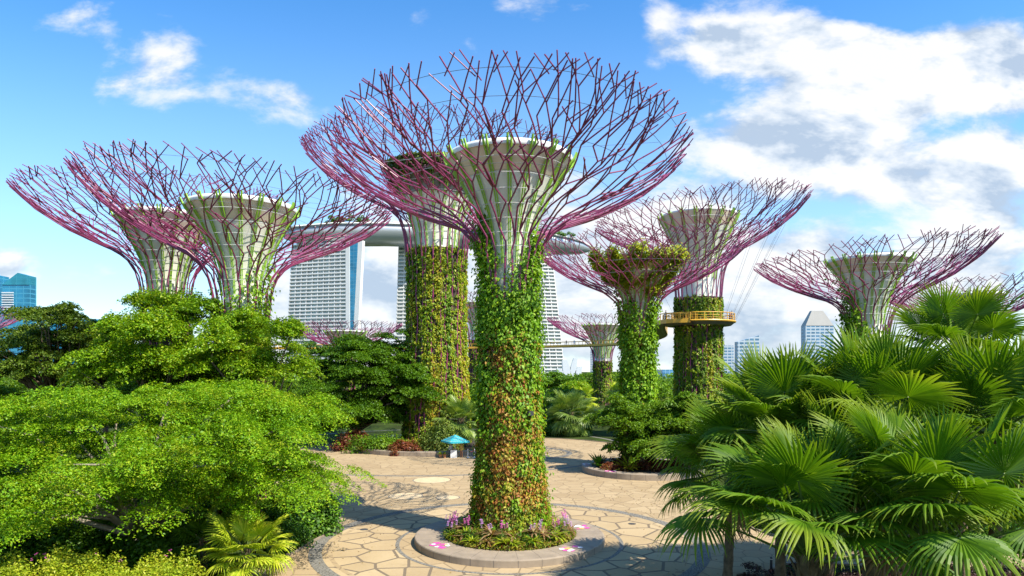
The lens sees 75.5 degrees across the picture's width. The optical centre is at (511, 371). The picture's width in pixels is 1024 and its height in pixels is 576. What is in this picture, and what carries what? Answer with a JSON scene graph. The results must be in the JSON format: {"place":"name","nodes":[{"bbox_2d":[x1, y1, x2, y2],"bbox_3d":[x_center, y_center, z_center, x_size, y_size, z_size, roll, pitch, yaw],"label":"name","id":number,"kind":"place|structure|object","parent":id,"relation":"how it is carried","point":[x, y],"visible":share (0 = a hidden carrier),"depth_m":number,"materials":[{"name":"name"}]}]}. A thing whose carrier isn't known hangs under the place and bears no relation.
{"place":"outdoors","nodes":[
{"label":"outdoors","id":0,"kind":"place"},
{"bbox_2d":[0,275,8,362],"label":"office block","id":1,"kind":"structure","parent":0,"point":[3,279],"depth_m":585.00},
{"bbox_2d":[1,273,35,359],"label":"office block","id":2,"kind":"structure","parent":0,"point":[18,289],"depth_m":560.00,"materials":[{"name":"glass"}]},
{"bbox_2d":[40,319,98,363],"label":"office block","id":3,"kind":"structure","parent":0,"point":[66,326],"depth_m":640.00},
{"bbox_2d":[276,327,449,432],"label":"round tree","id":4,"kind":"object","parent":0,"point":[386,368],"visible":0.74,"depth_m":88.98,"materials":[{"name":"green plant"}]},
{"bbox_2d":[308,503,710,575],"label":"paving band","id":5,"kind":"object","parent":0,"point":[318,564],"visible":0.73,"depth_m":39.75,"materials":[{"name":"stone"}]},
{"bbox_2d":[0,372,1023,575],"bbox_3d":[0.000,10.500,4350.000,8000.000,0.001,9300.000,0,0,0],"label":"ground","id":6,"kind":"structure","parent":0,"point":[373,429],"depth_m":103.10,"materials":[{"name":"soil"}]},
{"bbox_2d":[0,306,22,327],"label":"supertree","id":7,"kind":"structure","parent":6,"relation":"on","point":[5,323],"depth_m":132.50,"materials":[{"name":"metal"}]},
{"bbox_2d":[0,516,71,573],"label":"shrub","id":8,"kind":"object","parent":6,"relation":"on","point":[5,551],"visible":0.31,"depth_m":35.69,"materials":[{"name":"green plant"}]},
{"bbox_2d":[0,300,109,495],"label":"tree","id":9,"kind":"object","parent":6,"relation":"on","point":[40,354],"visible":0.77,"depth_m":54.16,"materials":[{"name":"green plant"}]},
{"bbox_2d":[0,379,136,472],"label":"garden tree","id":10,"kind":"object","parent":6,"relation":"on","point":[6,388],"visible":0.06,"depth_m":62.46,"materials":[{"name":"green plant"}]},
{"bbox_2d":[16,518,128,568],"bbox_3d":[-24.337,9.430,36.887,7.596,2.458,4.216,0,0,0],"label":"shrub","id":11,"kind":"object","parent":6,"relation":"on","point":[76,538],"visible":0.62,"depth_m":36.31,"materials":[{"name":"green plant"}]},
{"bbox_2d":[52,318,141,454],"bbox_3d":[-36.370,2.939,59.655,10.506,15.333,8.223,0,0,37],"label":"olive tree","id":12,"kind":"object","parent":6,"relation":"on","point":[103,380],"visible":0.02,"depth_m":58.39,"materials":[{"name":"green plant"}]},
{"bbox_2d":[0,542,206,575],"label":"golden cover","id":13,"kind":"object","parent":6,"relation":"on","point":[83,567],"visible":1,"depth_m":28.26,"materials":[{"name":"yellow plant"}]},
{"bbox_2d":[47,286,228,518],"bbox_3d":[-25.360,2.131,47.085,12.668,16.964,12.434,0,0,0],"label":"garden tree","id":14,"kind":"object","parent":6,"relation":"on","point":[174,313],"visible":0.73,"depth_m":44.17,"materials":[{"name":"green plant"}]},
{"bbox_2d":[6,160,289,442],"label":"supertree","id":15,"kind":"structure","parent":6,"relation":"on","point":[163,266],"depth_m":54.95,"materials":[{"name":"metal"}]},
{"bbox_2d":[109,523,216,573],"bbox_3d":[-18.678,9.274,35.631,6.140,2.742,3.672,0,0,0],"label":"shrub","id":16,"kind":"object","parent":6,"relation":"on","point":[151,542],"visible":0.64,"depth_m":34.81,"materials":[{"name":"green plant"}]},
{"bbox_2d":[0,492,334,562],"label":"dark undergrowth","id":17,"kind":"object","parent":6,"relation":"on","point":[40,552],"visible":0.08,"depth_m":37.34,"materials":[{"name":"green plant"}]},
{"bbox_2d":[0,377,386,555],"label":"spreading tree","id":18,"kind":"object","parent":6,"relation":"on","point":[163,471],"visible":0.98,"depth_m":32.10,"materials":[{"name":"green plant"}]},
{"bbox_2d":[96,360,302,452],"bbox_3d":[-27.004,4.267,55.820,18.046,12.709,15.213,0,0,0],"label":"garden tree","id":19,"kind":"object","parent":6,"relation":"on","point":[124,388],"visible":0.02,"depth_m":55.26,"materials":[{"name":"green plant"}]},
{"bbox_2d":[156,502,243,575],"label":"fan palm","id":20,"kind":"object","parent":6,"relation":"on","point":[200,526],"visible":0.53,"depth_m":34.45,"materials":[{"name":"green plant"}]},
{"bbox_2d":[63,138,391,513],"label":"supertree","id":21,"kind":"structure","parent":6,"relation":"on","point":[243,234],"depth_m":47.26,"materials":[{"name":"metal"}]},
{"bbox_2d":[147,303,327,504],"bbox_3d":[-18.069,2.999,45.474,11.204,15.236,11.462,0,0,0],"label":"garden tree","id":22,"kind":"object","parent":6,"relation":"on","point":[252,360],"visible":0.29,"depth_m":43.68,"materials":[{"name":"green plant"}]},
{"bbox_2d":[247,502,316,553],"bbox_3d":[-14.011,9.126,38.940,4.671,3.018,3.320,0,0,0],"label":"shrub","id":23,"kind":"object","parent":6,"relation":"on","point":[291,524],"visible":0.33,"depth_m":38.68,"materials":[{"name":"green plant"}]},
{"bbox_2d":[262,474,332,521],"bbox_3d":[-14.775,8.724,45.863,4.608,3.872,3.647,0,0,17],"label":"shrub","id":24,"kind":"object","parent":6,"relation":"on","point":[276,502],"visible":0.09,"depth_m":45.51,"materials":[{"name":"green plant"}]},
{"bbox_2d":[286,241,364,376],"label":"hotel tower","id":25,"kind":"structure","parent":6,"relation":"on","point":[328,287],"depth_m":843.48,"materials":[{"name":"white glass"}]},
{"bbox_2d":[284,213,591,254],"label":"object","id":26,"kind":"structure","parent":25,"relation":"on","point":[390,234],"depth_m":857.04,"materials":[{"name":"metal"}]},
{"bbox_2d":[300,319,401,396],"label":"supertree","id":27,"kind":"structure","parent":6,"relation":"on","point":[332,334],"depth_m":189.04,"materials":[{"name":"metal"}]},
{"bbox_2d":[0,369,740,389],"bbox_3d":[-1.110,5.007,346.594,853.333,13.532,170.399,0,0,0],"label":"wood","id":28,"kind":"object","parent":6,"relation":"on","point":[665,381],"visible":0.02,"depth_m":332.53,"materials":[{"name":"green plant"}]},
{"bbox_2d":[347,382,398,410],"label":"garden tree","id":29,"kind":"object","parent":6,"relation":"on","point":[392,390],"visible":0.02,"depth_m":137.16,"materials":[{"name":"green plant"}]},
{"bbox_2d":[396,247,459,346],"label":"hotel tower","id":30,"kind":"structure","parent":6,"relation":"on","point":[401,297],"depth_m":903.35,"materials":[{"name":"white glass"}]},
{"bbox_2d":[299,100,566,443],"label":"supertree","id":31,"kind":"structure","parent":6,"relation":"on","point":[436,300],"depth_m":89.14,"materials":[{"name":"plant"}]},
{"bbox_2d":[468,383,477,422],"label":"garden tree","id":32,"kind":"object","parent":6,"relation":"on","point":[472,389],"visible":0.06,"depth_m":131.59,"materials":[{"name":"green plant"}]},
{"bbox_2d":[466,291,480,383],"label":"supertree","id":33,"kind":"structure","parent":6,"relation":"on","point":[471,353],"depth_m":222.31,"materials":[{"name":"plant"}]},
{"bbox_2d":[536,252,563,376],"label":"hotel tower","id":34,"kind":"structure","parent":6,"relation":"on","point":[552,361],"depth_m":937.30,"materials":[{"name":"white glass"}]},
{"bbox_2d":[541,390,565,426],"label":"fan palm","id":35,"kind":"object","parent":6,"relation":"on","point":[545,401],"visible":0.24,"depth_m":111.31,"materials":[{"name":"green plant"}]},
{"bbox_2d":[542,386,586,417],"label":"garden tree","id":36,"kind":"object","parent":6,"relation":"on","point":[564,390],"visible":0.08,"depth_m":117.63,"materials":[{"name":"green plant"}]},
{"bbox_2d":[541,371,588,395],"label":"round tree","id":37,"kind":"object","parent":6,"relation":"on","point":[556,380],"visible":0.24,"depth_m":168.98,"materials":[{"name":"green plant"}]},
{"bbox_2d":[542,426,592,435],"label":"hedge","id":38,"kind":"object","parent":6,"relation":"on","point":[547,430],"visible":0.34,"depth_m":107.14,"materials":[{"name":"green plant"}]},
{"bbox_2d":[545,389,596,436],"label":"fan palm","id":39,"kind":"object","parent":6,"relation":"on","point":[575,399],"visible":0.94,"depth_m":106.51,"materials":[{"name":"green plant"}]},
{"bbox_2d":[556,380,591,413],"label":"garden tree","id":40,"kind":"object","parent":6,"relation":"on","point":[574,384],"visible":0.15,"depth_m":148.36,"materials":[{"name":"green plant"}]},
{"bbox_2d":[574,384,598,413],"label":"fan palm","id":41,"kind":"object","parent":6,"relation":"on","point":[587,392],"visible":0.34,"depth_m":139.23,"materials":[{"name":"green plant"}]},
{"bbox_2d":[564,371,620,393],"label":"garden tree","id":42,"kind":"object","parent":6,"relation":"on","point":[590,376],"visible":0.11,"depth_m":228.85,"materials":[{"name":"green plant"}]},
{"bbox_2d":[546,313,659,404],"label":"supertree","id":43,"kind":"structure","parent":6,"relation":"on","point":[602,368],"depth_m":203.27,"materials":[{"name":"plant"}]},
{"bbox_2d":[604,381,618,408],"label":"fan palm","id":44,"kind":"object","parent":6,"relation":"on","point":[614,386],"visible":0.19,"depth_m":130.35,"materials":[{"name":"green plant"}]},
{"bbox_2d":[539,224,748,461],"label":"supertree","id":45,"kind":"structure","parent":6,"relation":"on","point":[639,277],"depth_m":69.99,"materials":[{"name":"plant"}]},
{"bbox_2d":[656,383,732,406],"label":"garden tree","id":46,"kind":"object","parent":6,"relation":"on","point":[665,391],"visible":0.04,"depth_m":124.90,"materials":[{"name":"green plant"}]},
{"bbox_2d":[594,177,813,408],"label":"supertree","id":47,"kind":"structure","parent":6,"relation":"on","point":[695,365],"depth_m":98.64,"materials":[{"name":"plant"}]},
{"bbox_2d":[274,216,784,349],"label":"walkway","id":48,"kind":"structure","parent":47,"relation":"attached to","point":[662,329],"depth_m":99.30,"materials":[{"name":"yellow metal"}]},
{"bbox_2d":[641,392,770,575],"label":"fan palm","id":49,"kind":"object","parent":6,"relation":"on","point":[682,445],"visible":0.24,"depth_m":32.62,"materials":[{"name":"green plant"}]},
{"bbox_2d":[724,374,744,399],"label":"garden tree","id":50,"kind":"object","parent":6,"relation":"on","point":[727,377],"visible":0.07,"depth_m":143.46,"materials":[{"name":"green plant"}]},
{"bbox_2d":[689,338,852,575],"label":"fan palm","id":51,"kind":"object","parent":6,"relation":"on","point":[769,375],"visible":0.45,"depth_m":27.52,"materials":[{"name":"green plant"}]},
{"bbox_2d":[766,403,856,575],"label":"fan palm","id":52,"kind":"object","parent":6,"relation":"on","point":[831,571],"depth_m":33.02,"materials":[{"name":"green plant"}]},
{"bbox_2d":[650,415,1003,575],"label":"fan palm","id":53,"kind":"object","parent":6,"relation":"on","point":[793,466],"visible":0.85,"depth_m":20.54,"materials":[{"name":"green plant"}]},
{"bbox_2d":[744,318,984,575],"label":"fan palm","id":54,"kind":"object","parent":6,"relation":"on","point":[888,370],"visible":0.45,"depth_m":25.04,"materials":[{"name":"green plant"}]},
{"bbox_2d":[707,480,1021,537],"bbox_3d":[26.158,9.616,47.298,20.285,1.295,18.519,0,0,0],"label":"green cover","id":55,"kind":"object","parent":6,"relation":"on","point":[716,485],"visible":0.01,"depth_m":40.56,"materials":[{"name":"green plant"}]},
{"bbox_2d":[753,224,1003,345],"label":"supertree","id":56,"kind":"structure","parent":6,"relation":"on","point":[868,284],"depth_m":65.21,"materials":[{"name":"metal"}]},
{"bbox_2d":[754,387,1015,575],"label":"fan palm","id":57,"kind":"object","parent":6,"relation":"on","point":[869,570],"visible":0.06,"depth_m":23.77,"materials":[{"name":"green plant"}]},
{"bbox_2d":[755,392,1023,575],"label":"fan palm","id":58,"kind":"object","parent":6,"relation":"on","point":[937,458],"visible":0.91,"depth_m":18.92,"materials":[{"name":"green plant"}]},
{"bbox_2d":[869,331,1023,575],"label":"fan palm","id":59,"kind":"object","parent":6,"relation":"on","point":[991,381],"visible":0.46,"depth_m":23.90,"materials":[{"name":"green plant"}]},
{"bbox_2d":[908,373,992,575],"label":"fan palm","id":60,"kind":"object","parent":6,"relation":"on","point":[968,435],"depth_m":29.95,"materials":[{"name":"green plant"}]},
{"bbox_2d":[887,280,1023,575],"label":"fan palm","id":61,"kind":"object","parent":6,"relation":"on","point":[983,313],"visible":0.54,"depth_m":29.89,"materials":[{"name":"green plant"}]},
{"bbox_2d":[889,271,1023,441],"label":"supertree","id":62,"kind":"structure","parent":6,"relation":"on","point":[1015,308],"depth_m":84.78,"materials":[{"name":"metal"}]},
{"bbox_2d":[978,333,1023,435],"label":"fan palm","id":63,"kind":"object","parent":6,"relation":"on","point":[1022,340],"visible":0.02,"depth_m":32.55,"materials":[{"name":"green plant"}]},
{"bbox_2d":[520,523,547,536],"bbox_3d":[1.157,9.273,38.577,2.302,0.562,1.947,0,0,14],"label":"strap leaf plant","id":64,"kind":"object","parent":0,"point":[534,530],"visible":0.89,"depth_m":38.53,"materials":[{"name":"brown plant"}]},
{"bbox_2d":[556,358,581,376],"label":"petal building","id":65,"kind":"structure","parent":0,"point":[567,369],"depth_m":795.00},
{"bbox_2d":[590,350,595,372],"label":"office block","id":66,"kind":"structure","parent":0,"point":[591,364],"depth_m":1219.62,"materials":[{"name":"white glass"}]},
{"bbox_2d":[252,438,1023,575],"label":"plaza","id":67,"kind":"structure","parent":0,"point":[581,486],"depth_m":57.65,"materials":[{"name":"stone"}]},
{"bbox_2d":[197,509,296,575],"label":"fan palm","id":68,"kind":"object","parent":67,"relation":"on","point":[238,529],"visible":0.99,"depth_m":31.67,"materials":[{"name":"green plant"}]},
{"bbox_2d":[286,492,344,538],"bbox_3d":[-13.044,9.245,42.994,4.350,2.815,3.482,0,0,0],"label":"shrub","id":69,"kind":"object","parent":67,"relation":"on","point":[325,524],"visible":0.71,"depth_m":42.51,"materials":[{"name":"green plant"}]},
{"bbox_2d":[389,493,421,498],"bbox_3d":[-8.952,10.491,55.596,2.700,0.001,2.700,0,0,0],"label":"paving disc","id":70,"kind":"object","parent":67,"relation":"on","point":[402,496],"visible":1,"depth_m":55.33,"materials":[{"name":"stone"}]},
{"bbox_2d":[351,435,476,456],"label":"round planter","id":71,"kind":"object","parent":67,"relation":"on","point":[427,453],"visible":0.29,"depth_m":81.85,"materials":[{"name":"stone"}]},
{"bbox_2d":[329,428,367,450],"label":"shrub","id":72,"kind":"object","parent":71,"relation":"in","point":[342,440],"visible":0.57,"depth_m":87.17,"materials":[{"name":"red plant"}]},
{"bbox_2d":[340,432,406,453],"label":"shrub","id":73,"kind":"object","parent":71,"relation":"in","point":[372,441],"visible":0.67,"depth_m":83.98,"materials":[{"name":"green plant"}]},
{"bbox_2d":[387,439,422,455],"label":"shrub","id":74,"kind":"object","parent":71,"relation":"in","point":[401,445],"visible":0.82,"depth_m":82.16,"materials":[{"name":"red plant"}]},
{"bbox_2d":[356,437,464,449],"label":"flower bedding","id":75,"kind":"object","parent":71,"relation":"in","point":[419,441],"visible":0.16,"depth_m":84.30,"materials":[{"name":"red plant"}]},
{"bbox_2d":[418,411,463,450],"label":"shrub","id":76,"kind":"object","parent":71,"relation":"in","point":[439,434],"visible":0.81,"depth_m":83.56,"materials":[{"name":"green plant"}]},
{"bbox_2d":[431,395,476,446],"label":"fan palm","id":77,"kind":"object","parent":71,"relation":"in","point":[463,408],"visible":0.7,"depth_m":86.65,"materials":[{"name":"green plant"}]},
{"bbox_2d":[414,477,449,482],"bbox_3d":[-7.721,10.491,63.772,3.500,0.001,3.500,0,0,0],"label":"paving disc","id":78,"kind":"object","parent":67,"relation":"on","point":[432,479],"visible":1,"depth_m":64.01,"materials":[{"name":"stone"}]},
{"bbox_2d":[437,495,458,499],"bbox_3d":[-5.316,10.491,54.892,1.800,0.001,1.800,0,0,0],"label":"paving disc","id":79,"kind":"object","parent":67,"relation":"on","point":[448,497],"visible":1,"depth_m":54.89,"materials":[{"name":"stone"}]},
{"bbox_2d":[278,430,619,475],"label":"paving band","id":80,"kind":"object","parent":67,"relation":"on","point":[456,475],"visible":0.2,"depth_m":67.12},
{"bbox_2d":[450,449,456,457],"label":"counter","id":81,"kind":"object","parent":67,"relation":"on","point":[453,453],"visible":1,"depth_m":79.90,"materials":[{"name":"paint"}]},
{"bbox_2d":[441,435,469,443],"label":"umbrella","id":82,"kind":"object","parent":67,"relation":"on","point":[454,439],"visible":0.99,"depth_m":79.76,"materials":[{"name":"fabric"}]},
{"bbox_2d":[322,505,696,575],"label":"stone paving","id":83,"kind":"structure","parent":67,"relation":"on","point":[378,554],"depth_m":38.88,"materials":[{"name":"stone"}]},
{"bbox_2d":[399,527,619,572],"bbox_3d":[-0.149,10.484,41.000,13.500,0.001,13.500,0,0,0],"label":"planter apron","id":84,"kind":"object","parent":83,"relation":"on","point":[609,549],"visible":0.43,"depth_m":36.60,"materials":[{"name":"stone"}]},
{"bbox_2d":[395,524,623,574],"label":"paving band","id":85,"kind":"object","parent":84,"relation":"on","point":[606,559],"visible":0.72,"depth_m":36.39,"materials":[{"name":"stone"}]},
{"bbox_2d":[328,506,690,575],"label":"paving band","id":86,"kind":"object","parent":83,"relation":"on","point":[340,568],"visible":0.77,"depth_m":39.99,"materials":[{"name":"stone"}]},
{"bbox_2d":[269,488,761,574],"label":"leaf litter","id":87,"kind":"object","parent":83,"relation":"on","point":[559,506],"visible":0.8,"depth_m":43.96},
{"bbox_2d":[414,517,604,567],"bbox_3d":[-0.149,10.264,41.000,11.700,0.471,11.700,0,0,0],"label":"round planter","id":88,"kind":"object","parent":67,"relation":"on","point":[588,540],"visible":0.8,"depth_m":37.04,"materials":[{"name":"concrete"}]},
{"bbox_2d":[443,517,576,550],"bbox_3d":[-0.137,9.707,41.019,8.373,1.116,8.362,0,0,0],"label":"bedding carpet","id":89,"kind":"object","parent":88,"relation":"on","point":[545,544],"visible":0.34,"depth_m":38.05,"materials":[{"name":"green plant"}]},
{"bbox_2d":[477,524,508,538],"bbox_3d":[-1.193,9.296,38.201,2.000,0.578,2.365,0,0,45],"label":"strap leaf plant","id":90,"kind":"object","parent":89,"relation":"on","point":[491,531],"visible":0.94,"depth_m":38.25,"materials":[{"name":"brown plant"}]},
{"bbox_2d":[493,536,514,544],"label":"strap leaf plant","id":91,"kind":"object","parent":89,"relation":"on","point":[504,541],"visible":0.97,"depth_m":37.40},
{"bbox_2d":[500,531,522,542],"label":"strap leaf plant","id":92,"kind":"object","parent":89,"relation":"on","point":[511,537],"visible":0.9,"depth_m":37.77,"materials":[{"name":"brown plant"}]},
{"bbox_2d":[502,536,524,547],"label":"strap leaf plant","id":93,"kind":"object","parent":89,"relation":"on","point":[510,541],"visible":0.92,"depth_m":37.23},
{"bbox_2d":[529,524,557,539],"bbox_3d":[1.710,9.384,38.568,2.272,0.555,1.921,0,0,2],"label":"strap leaf plant","id":94,"kind":"object","parent":89,"relation":"on","point":[542,528],"visible":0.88,"depth_m":38.72,"materials":[{"name":"brown plant"}]},
{"bbox_2d":[542,529,565,541],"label":"strap leaf plant","id":95,"kind":"object","parent":89,"relation":"on","point":[556,537],"visible":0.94,"depth_m":38.59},
{"bbox_2d":[547,524,571,536],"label":"strap leaf plant","id":96,"kind":"object","parent":89,"relation":"on","point":[559,529],"visible":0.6,"depth_m":39.42,"materials":[{"name":"brown plant"}]},
{"bbox_2d":[327,49,693,546],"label":"supertree","id":97,"kind":"structure","parent":88,"relation":"in","point":[511,185],"depth_m":39.07,"materials":[{"name":"plant"}]},
{"bbox_2d":[543,448,566,457],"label":"stone paving","id":98,"kind":"structure","parent":67,"relation":"on","point":[554,453],"depth_m":84.23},
{"bbox_2d":[471,447,571,458],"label":"paving band","id":99,"kind":"object","parent":98,"relation":"on","point":[568,453],"visible":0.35,"depth_m":84.19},
{"bbox_2d":[582,458,704,480],"bbox_3d":[13.685,10.180,69.500,12.600,0.641,12.600,0,0,0],"label":"round planter","id":100,"kind":"object","parent":67,"relation":"on","point":[589,468],"visible":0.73,"depth_m":64.45,"materials":[{"name":"concrete"}]},
{"bbox_2d":[587,454,612,466],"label":"spiky plant","id":101,"kind":"object","parent":100,"relation":"in","point":[598,459],"visible":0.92,"depth_m":68.28,"materials":[{"name":"green plant"}]},
{"bbox_2d":[617,455,643,470],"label":"spiky plant","id":102,"kind":"object","parent":100,"relation":"in","point":[629,463],"visible":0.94,"depth_m":66.40,"materials":[{"name":"green plant"}]},
{"bbox_2d":[582,391,684,462],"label":"dense shrub tree","id":103,"kind":"object","parent":100,"relation":"in","point":[620,414],"visible":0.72,"depth_m":67.00,"materials":[{"name":"green plant"}]},
{"bbox_2d":[599,455,696,471],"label":"red bedding","id":104,"kind":"object","parent":100,"relation":"in","point":[611,465],"visible":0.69,"depth_m":66.85,"materials":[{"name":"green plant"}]},
{"bbox_2d":[626,391,710,467],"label":"dense shrub tree","id":105,"kind":"object","parent":100,"relation":"in","point":[680,420],"visible":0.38,"depth_m":65.14,"materials":[{"name":"green plant"}]},
{"bbox_2d":[285,438,1023,570],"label":"plaza kerb","id":106,"kind":"structure","parent":67,"relation":"on","point":[323,535],"depth_m":41.33,"materials":[{"name":"stone"}]},
{"bbox_2d":[736,561,1023,575],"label":"purple cover","id":107,"kind":"object","parent":67,"relation":"on","point":[757,568],"visible":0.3,"depth_m":33.48,"materials":[{"name":"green plant"}]},
{"bbox_2d":[657,370,672,377],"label":"office block","id":108,"kind":"structure","parent":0,"point":[664,372],"depth_m":1000.00,"materials":[{"name":"blue glass"}]},
{"bbox_2d":[722,346,733,374],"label":"office block","id":109,"kind":"structure","parent":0,"point":[728,355],"depth_m":1100.00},
{"bbox_2d":[735,335,759,373],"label":"office block","id":110,"kind":"structure","parent":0,"point":[743,342],"depth_m":900.00,"materials":[{"name":"glass"}]},
{"bbox_2d":[801,311,833,362],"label":"pyramid tower","id":111,"kind":"structure","parent":0,"point":[815,324],"depth_m":1000.00,"materials":[{"name":"stone"}]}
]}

